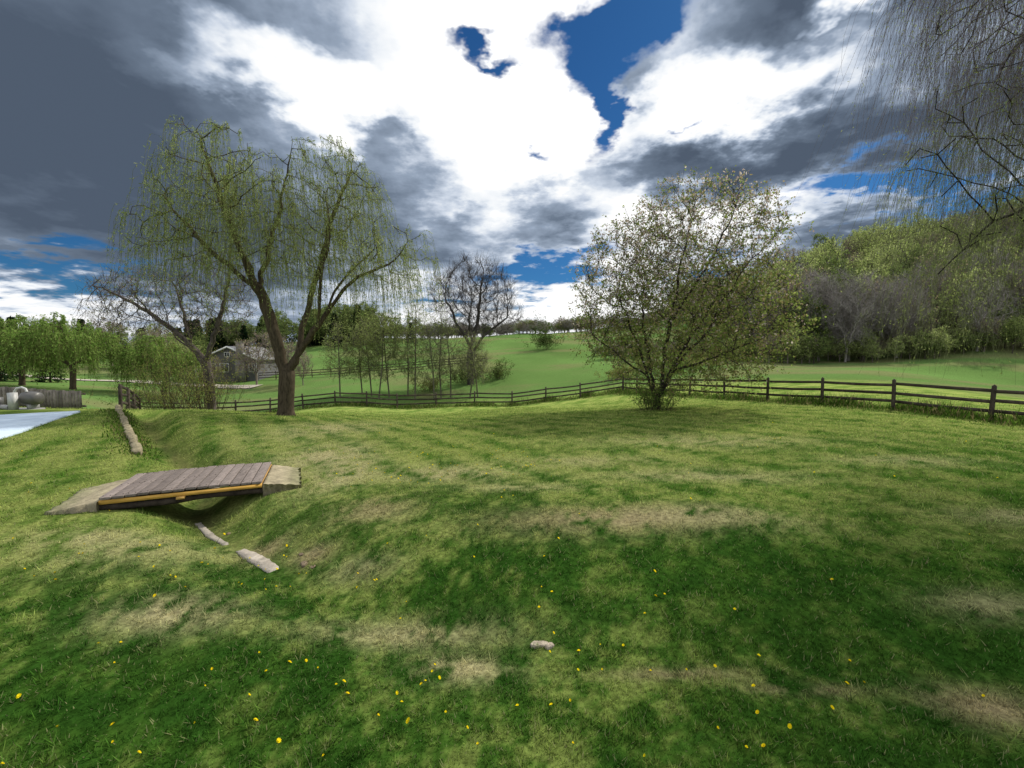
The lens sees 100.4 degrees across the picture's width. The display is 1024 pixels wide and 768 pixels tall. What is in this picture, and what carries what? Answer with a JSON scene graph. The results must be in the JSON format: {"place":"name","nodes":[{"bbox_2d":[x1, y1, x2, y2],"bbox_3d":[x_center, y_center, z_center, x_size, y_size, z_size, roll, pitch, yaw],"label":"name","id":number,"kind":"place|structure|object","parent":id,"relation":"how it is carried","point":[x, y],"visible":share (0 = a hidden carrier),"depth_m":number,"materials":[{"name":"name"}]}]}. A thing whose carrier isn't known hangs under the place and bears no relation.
{"place":"outdoors","nodes":[
{"label":"outdoors","id":0,"kind":"place"},
{"bbox_2d":[3,373,262,387],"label":"gravel driveway","id":1,"kind":"structure","parent":0,"point":[245,386],"depth_m":60.09,"materials":[{"name":"grey gravel"}]},
{"bbox_2d":[227,532,315,568],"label":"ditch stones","id":2,"kind":"object","parent":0,"point":[303,563],"visible":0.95,"depth_m":4.77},
{"bbox_2d":[0,250,1023,767],"bbox_3d":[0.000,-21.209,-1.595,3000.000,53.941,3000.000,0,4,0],"label":"ground","id":3,"kind":"structure","parent":0,"point":[536,368],"depth_m":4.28,"materials":[{"name":"green plant"}]},
{"bbox_2d":[0,317,26,380],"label":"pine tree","id":4,"kind":"object","parent":3,"relation":"on","point":[5,377],"visible":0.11,"depth_m":50.08,"materials":[{"name":"green plant"}]},
{"bbox_2d":[0,386,44,409],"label":"pool filter","id":5,"kind":"object","parent":3,"relation":"on","point":[32,399],"visible":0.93,"depth_m":17.26,"materials":[{"name":"plastic"}]},
{"bbox_2d":[0,313,75,385],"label":"weeping willow tree","id":6,"kind":"object","parent":3,"relation":"on","point":[22,380],"visible":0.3,"depth_m":45.09,"materials":[{"name":"green plant"}]},
{"bbox_2d":[0,411,79,438],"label":"swimming pool","id":7,"kind":"structure","parent":3,"relation":"on","point":[12,424],"depth_m":13.41,"materials":[{"name":"liquid"}]},
{"bbox_2d":[0,386,86,408],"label":"picket fence","id":8,"kind":"object","parent":3,"relation":"on","point":[65,399],"visible":0.52,"depth_m":20.17,"materials":[{"name":"grey wood"}]},
{"bbox_2d":[30,349,67,382],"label":"pine tree","id":9,"kind":"object","parent":3,"relation":"on","point":[49,379],"visible":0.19,"depth_m":52.85,"materials":[{"name":"green plant"}]},
{"bbox_2d":[0,311,123,389],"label":"weeping willow tree","id":10,"kind":"object","parent":3,"relation":"on","point":[89,343],"visible":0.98,"depth_m":43.32,"materials":[{"name":"green plant"}]},
{"bbox_2d":[44,479,127,514],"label":"concrete slab","id":11,"kind":"structure","parent":3,"relation":"on","point":[86,500],"depth_m":6.11,"materials":[{"name":"beige concrete"}]},
{"bbox_2d":[115,405,142,454],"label":"stone retaining wall","id":12,"kind":"structure","parent":3,"relation":"on","point":[134,443],"depth_m":11.51,"materials":[{"name":"beige stone"}]},
{"bbox_2d":[118,383,140,409],"bbox_3d":[-22.279,1.328,25.073,0.746,3.688,16.888,-4,6,-41],"label":"split rail fence","id":13,"kind":"object","parent":3,"relation":"on","point":[129,404],"visible":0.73,"depth_m":20.69,"materials":[{"name":"brown wood"}]},
{"bbox_2d":[91,408,176,463],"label":"tall weeds","id":14,"kind":"object","parent":3,"relation":"on","point":[118,425],"visible":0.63,"depth_m":11.95,"materials":[{"name":"green plant"}]},
{"bbox_2d":[105,344,202,409],"bbox_3d":[-22.889,-0.174,27.489,5.242,4.804,7.366,1,4,15],"label":"garden shrub","id":15,"kind":"object","parent":3,"relation":"on","point":[151,402],"visible":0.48,"depth_m":27.62,"materials":[{"name":"green plant"}]},
{"bbox_2d":[106,335,204,396],"bbox_3d":[-39.078,-1.859,46.619,10.773,7.064,7.401,2,5,22],"label":"shrub","id":16,"kind":"object","parent":3,"relation":"on","point":[126,362],"visible":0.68,"depth_m":45.41,"materials":[{"name":"green plant"}]},
{"bbox_2d":[74,339,239,409],"bbox_3d":[-20.146,-0.315,25.675,6.690,5.096,8.394,0,4,0],"label":"garden shrub","id":17,"kind":"object","parent":3,"relation":"on","point":[169,395],"visible":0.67,"depth_m":25.40,"materials":[{"name":"green plant"}]},
{"bbox_2d":[68,241,268,409],"bbox_3d":[-19.657,-3.269,24.505,10.599,10.253,6.630,0,4,0],"label":"bare apple tree","id":18,"kind":"object","parent":3,"relation":"on","point":[176,332],"visible":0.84,"depth_m":24.33,"materials":[{"name":"brown plant"}]},
{"bbox_2d":[165,332,203,379],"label":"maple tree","id":19,"kind":"object","parent":3,"relation":"on","point":[181,345],"visible":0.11,"depth_m":59.06,"materials":[{"name":"green plant"}]},
{"bbox_2d":[98,462,271,509],"bbox_3d":[-5.080,1.617,6.912,2.116,0.250,1.350,-2,5,-23],"label":"wooden footbridge","id":20,"kind":"object","parent":3,"relation":"on","point":[168,487],"visible":0.96,"depth_m":6.58,"materials":[{"name":"brown wood"}]},
{"bbox_2d":[129,316,255,409],"bbox_3d":[-17.888,-1.041,24.124,6.016,5.413,6.165,-3,5,-38],"label":"garden shrub","id":21,"kind":"object","parent":3,"relation":"on","point":[202,390],"visible":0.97,"depth_m":23.89,"materials":[{"name":"green plant"}]},
{"bbox_2d":[194,357,223,378],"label":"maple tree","id":22,"kind":"object","parent":3,"relation":"on","point":[214,368],"visible":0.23,"depth_m":59.15,"materials":[{"name":"green plant"}]},
{"bbox_2d":[190,348,278,381],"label":"walls","id":23,"kind":"structure","parent":3,"relation":"on","point":[251,377],"depth_m":65.09,"materials":[{"name":"grey"}]},
{"bbox_2d":[190,353,253,371],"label":"windows","id":24,"kind":"structure","parent":23,"relation":"attached to","point":[227,354],"depth_m":64.94,"materials":[{"name":"grey glass"}]},
{"bbox_2d":[195,346,257,376],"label":"trim","id":25,"kind":"structure","parent":23,"relation":"attached to","point":[229,356],"depth_m":64.58,"materials":[{"name":"white"}]},
{"bbox_2d":[216,346,273,359],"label":"roof","id":26,"kind":"structure","parent":23,"relation":"on","point":[233,347],"depth_m":66.32,"materials":[{"name":"grey"}]},
{"bbox_2d":[195,487,278,572],"bbox_3d":[-4.737,2.078,6.805,0.564,0.393,6.026,-4,6,-41],"label":"concrete drain channel","id":27,"kind":"object","parent":3,"relation":"on","point":[261,561],"visible":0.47,"depth_m":5.05,"materials":[{"name":"beige concrete"}]},
{"bbox_2d":[235,342,246,381],"bbox_3d":[-41.100,-3.113,64.609,1.300,6.550,0.800,0,4,0],"label":"chimney","id":28,"kind":"object","parent":3,"relation":"on","point":[242,373],"visible":0.5,"depth_m":64.36,"materials":[{"name":"stone"}]},
{"bbox_2d":[227,329,272,384],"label":"oak tree","id":29,"kind":"object","parent":3,"relation":"on","point":[250,344],"visible":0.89,"depth_m":59.24,"materials":[{"name":"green plant"}]},
{"bbox_2d":[104,115,456,415],"bbox_3d":[-9.869,-5.018,19.418,14.491,13.432,8.454,0,4,0],"label":"weeping willow tree","id":30,"kind":"object","parent":3,"relation":"on","point":[286,380],"visible":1,"depth_m":18.48,"materials":[{"name":"green plant"}]},
{"bbox_2d":[263,465,301,496],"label":"concrete slab","id":31,"kind":"structure","parent":3,"relation":"on","point":[278,478],"depth_m":7.11,"materials":[{"name":"beige concrete"}]},
{"bbox_2d":[258,333,311,375],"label":"oak tree","id":32,"kind":"object","parent":3,"relation":"on","point":[288,356],"visible":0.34,"depth_m":57.27,"materials":[{"name":"green plant"}]},
{"bbox_2d":[291,352,315,384],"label":"maple tree","id":33,"kind":"object","parent":3,"relation":"on","point":[303,366],"visible":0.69,"depth_m":55.85,"materials":[{"name":"green plant"}]},
{"bbox_2d":[5,300,668,373],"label":"distant treeline","id":34,"kind":"object","parent":3,"relation":"on","point":[222,340],"visible":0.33,"depth_m":108.08,"materials":[{"name":"green plant"}]},
{"bbox_2d":[318,315,359,396],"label":"young tree","id":35,"kind":"object","parent":3,"relation":"on","point":[339,367],"visible":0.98,"depth_m":41.76,"materials":[{"name":"green plant"}]},
{"bbox_2d":[337,327,375,392],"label":"young tree","id":36,"kind":"object","parent":3,"relation":"on","point":[359,363],"visible":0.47,"depth_m":43.61,"materials":[{"name":"green plant"}]},
{"bbox_2d":[342,314,387,396],"bbox_3d":[-14.319,-2.825,42.788,4.869,8.623,4.067,2,5,25],"label":"young tree","id":37,"kind":"object","parent":3,"relation":"on","point":[366,346],"visible":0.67,"depth_m":42.46,"materials":[{"name":"green plant"}]},
{"bbox_2d":[259,356,486,378],"bbox_3d":[-23.018,-2.278,64.005,38.183,4.397,4.163,0,4,0],"label":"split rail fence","id":38,"kind":"object","parent":3,"relation":"on","point":[311,370],"visible":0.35,"depth_m":63.87,"materials":[{"name":"brown wood"}]},
{"bbox_2d":[125,378,622,411],"bbox_3d":[-10.286,1.081,36.166,39.969,3.422,2.220,0,4,-6],"label":"split rail fence","id":39,"kind":"object","parent":3,"relation":"on","point":[397,399],"visible":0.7,"depth_m":37.18,"materials":[{"name":"brown wood"}]},
{"bbox_2d":[357,303,400,397],"bbox_3d":[-12.842,-3.077,41.834,4.922,9.474,3.999,-1,4,-12],"label":"young tree","id":40,"kind":"object","parent":3,"relation":"on","point":[381,342],"visible":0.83,"depth_m":41.55,"materials":[{"name":"green plant"}]},
{"bbox_2d":[364,319,402,397],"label":"young tree","id":41,"kind":"object","parent":3,"relation":"on","point":[389,355],"visible":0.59,"depth_m":42.40,"materials":[{"name":"green plant"}]},
{"bbox_2d":[387,320,428,396],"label":"young tree","id":42,"kind":"object","parent":3,"relation":"on","point":[397,357],"visible":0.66,"depth_m":43.79,"materials":[{"name":"green plant"}]},
{"bbox_2d":[395,293,436,398],"bbox_3d":[-9.383,-3.746,41.882,4.628,11.081,4.750,0,4,0],"label":"young tree","id":43,"kind":"object","parent":3,"relation":"on","point":[406,348],"visible":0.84,"depth_m":41.70,"materials":[{"name":"green plant"}]},
{"bbox_2d":[407,313,450,400],"bbox_3d":[-8.009,-2.557,41.426,4.467,8.756,4.586,0,4,0],"label":"young tree","id":44,"kind":"object","parent":3,"relation":"on","point":[431,356],"visible":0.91,"depth_m":41.28,"materials":[{"name":"green plant"}]},
{"bbox_2d":[409,371,449,391],"bbox_3d":[-9.377,-0.360,47.547,5.907,2.972,4.641,-4,6,-39],"label":"field bush","id":45,"kind":"object","parent":3,"relation":"on","point":[429,385],"visible":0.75,"depth_m":46.84,"materials":[{"name":"green plant"}]},
{"bbox_2d":[238,386,635,412],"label":"tall weeds","id":46,"kind":"object","parent":3,"relation":"on","point":[584,395],"visible":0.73,"depth_m":37.14,"materials":[{"name":"green plant"}]},
{"bbox_2d":[423,304,458,397],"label":"young tree","id":47,"kind":"object","parent":3,"relation":"on","point":[440,341],"visible":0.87,"depth_m":41.74,"materials":[{"name":"green plant"}]},
{"bbox_2d":[430,319,464,396],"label":"young tree","id":48,"kind":"object","parent":3,"relation":"on","point":[447,340],"visible":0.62,"depth_m":42.73,"materials":[{"name":"green plant"}]},
{"bbox_2d":[438,357,493,383],"bbox_3d":[-6.205,-1.549,51.288,6.174,4.208,7.351,-4,6,-41],"label":"field bush","id":49,"kind":"object","parent":3,"relation":"on","point":[460,377],"visible":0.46,"depth_m":50.35,"materials":[{"name":"green plant"}]},
{"bbox_2d":[452,332,492,396],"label":"young tree","id":50,"kind":"object","parent":3,"relation":"on","point":[464,368],"visible":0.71,"depth_m":42.22,"materials":[{"name":"green plant"}]},
{"bbox_2d":[450,328,495,398],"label":"young tree","id":51,"kind":"object","parent":3,"relation":"on","point":[474,354],"visible":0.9,"depth_m":41.81,"materials":[{"name":"green plant"}]},
{"bbox_2d":[423,250,528,384],"bbox_3d":[-3.906,-7.643,49.560,13.320,15.994,11.445,0,4,0],"label":"bare walnut tree","id":52,"kind":"object","parent":3,"relation":"on","point":[468,318],"visible":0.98,"depth_m":48.48,"materials":[{"name":"brown plant"}]},
{"bbox_2d":[478,356,514,378],"bbox_3d":[-1.375,-2.165,51.913,4.264,3.499,5.276,-2,5,-25],"label":"field bush","id":53,"kind":"object","parent":3,"relation":"on","point":[498,371],"visible":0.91,"depth_m":51.73,"materials":[{"name":"green plant"}]},
{"bbox_2d":[0,435,997,764],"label":"dandelions","id":54,"kind":"object","parent":3,"relation":"on","point":[434,663],"visible":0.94,"depth_m":3.04,"materials":[{"name":"yellow plant"}]},
{"bbox_2d":[530,641,553,649],"bbox_3d":[0.242,2.101,3.428,0.197,0.037,0.088,0,4,0],"label":"lawn rock","id":55,"kind":"object","parent":3,"relation":"on","point":[546,645],"visible":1,"depth_m":3.42,"materials":[{"name":"stone"}]},
{"bbox_2d":[518,310,572,349],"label":"field bush","id":56,"kind":"object","parent":3,"relation":"on","point":[543,338],"visible":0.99,"depth_m":78.80,"materials":[{"name":"green plant"}]},
{"bbox_2d":[593,357,643,378],"bbox_3d":[11.035,-1.394,43.717,4.945,2.613,4.591,0,4,0],"label":"field bush","id":57,"kind":"object","parent":3,"relation":"on","point":[618,375],"visible":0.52,"depth_m":43.53,"materials":[{"name":"green plant"}]},
{"bbox_2d":[621,356,668,372],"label":"field bush","id":58,"kind":"object","parent":3,"relation":"on","point":[636,365],"visible":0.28,"depth_m":46.61,"materials":[{"name":"green plant"}]},
{"bbox_2d":[628,374,688,409],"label":"weeds","id":59,"kind":"object","parent":3,"relation":"on","point":[649,398],"visible":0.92,"depth_m":20.20,"materials":[{"name":"green plant"}]},
{"bbox_2d":[659,352,697,371],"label":"field bush","id":60,"kind":"object","parent":3,"relation":"on","point":[677,366],"visible":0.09,"depth_m":45.63,"materials":[{"name":"green plant"}]},
{"bbox_2d":[667,348,705,368],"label":"field bush","id":61,"kind":"object","parent":3,"relation":"on","point":[691,359],"visible":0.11,"depth_m":49.24,"materials":[{"name":"green plant"}]},
{"bbox_2d":[554,164,826,408],"bbox_3d":[8.139,-4.418,20.514,11.820,11.619,10.406,0,4,0],"label":"flowering cherry tree","id":62,"kind":"object","parent":3,"relation":"on","point":[644,299],"visible":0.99,"depth_m":19.03,"materials":[{"name":"green plant"}]},
{"bbox_2d":[687,350,731,366],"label":"field bush","id":63,"kind":"object","parent":3,"relation":"on","point":[713,359],"visible":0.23,"depth_m":51.12,"materials":[{"name":"green plant"}]},
{"bbox_2d":[609,384,1023,426],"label":"tall weeds","id":64,"kind":"object","parent":3,"relation":"on","point":[959,413],"visible":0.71,"depth_m":18.41,"materials":[{"name":"green plant"}]},
{"bbox_2d":[622,377,1023,419],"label":"split rail fence","id":65,"kind":"object","parent":3,"relation":"on","point":[993,390],"visible":0.66,"depth_m":18.25,"materials":[{"name":"brown wood"}]},
{"bbox_2d":[791,0,1023,384],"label":"weeping willow tree","id":66,"kind":"object","parent":3,"relation":"on","point":[1003,65],"visible":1,"depth_m":9.18,"materials":[{"name":"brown plant"}]},
{"bbox_2d":[0,0,1023,345],"label":"sky","id":67,"kind":"structure","parent":0,"point":[506,130],"materials":[{"name":"white"}]},
{"bbox_2d":[590,192,1023,363],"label":"wooded hillside","id":68,"kind":"structure","parent":0,"point":[814,261],"depth_m":62.01,"materials":[{"name":"green plant"}]}
]}

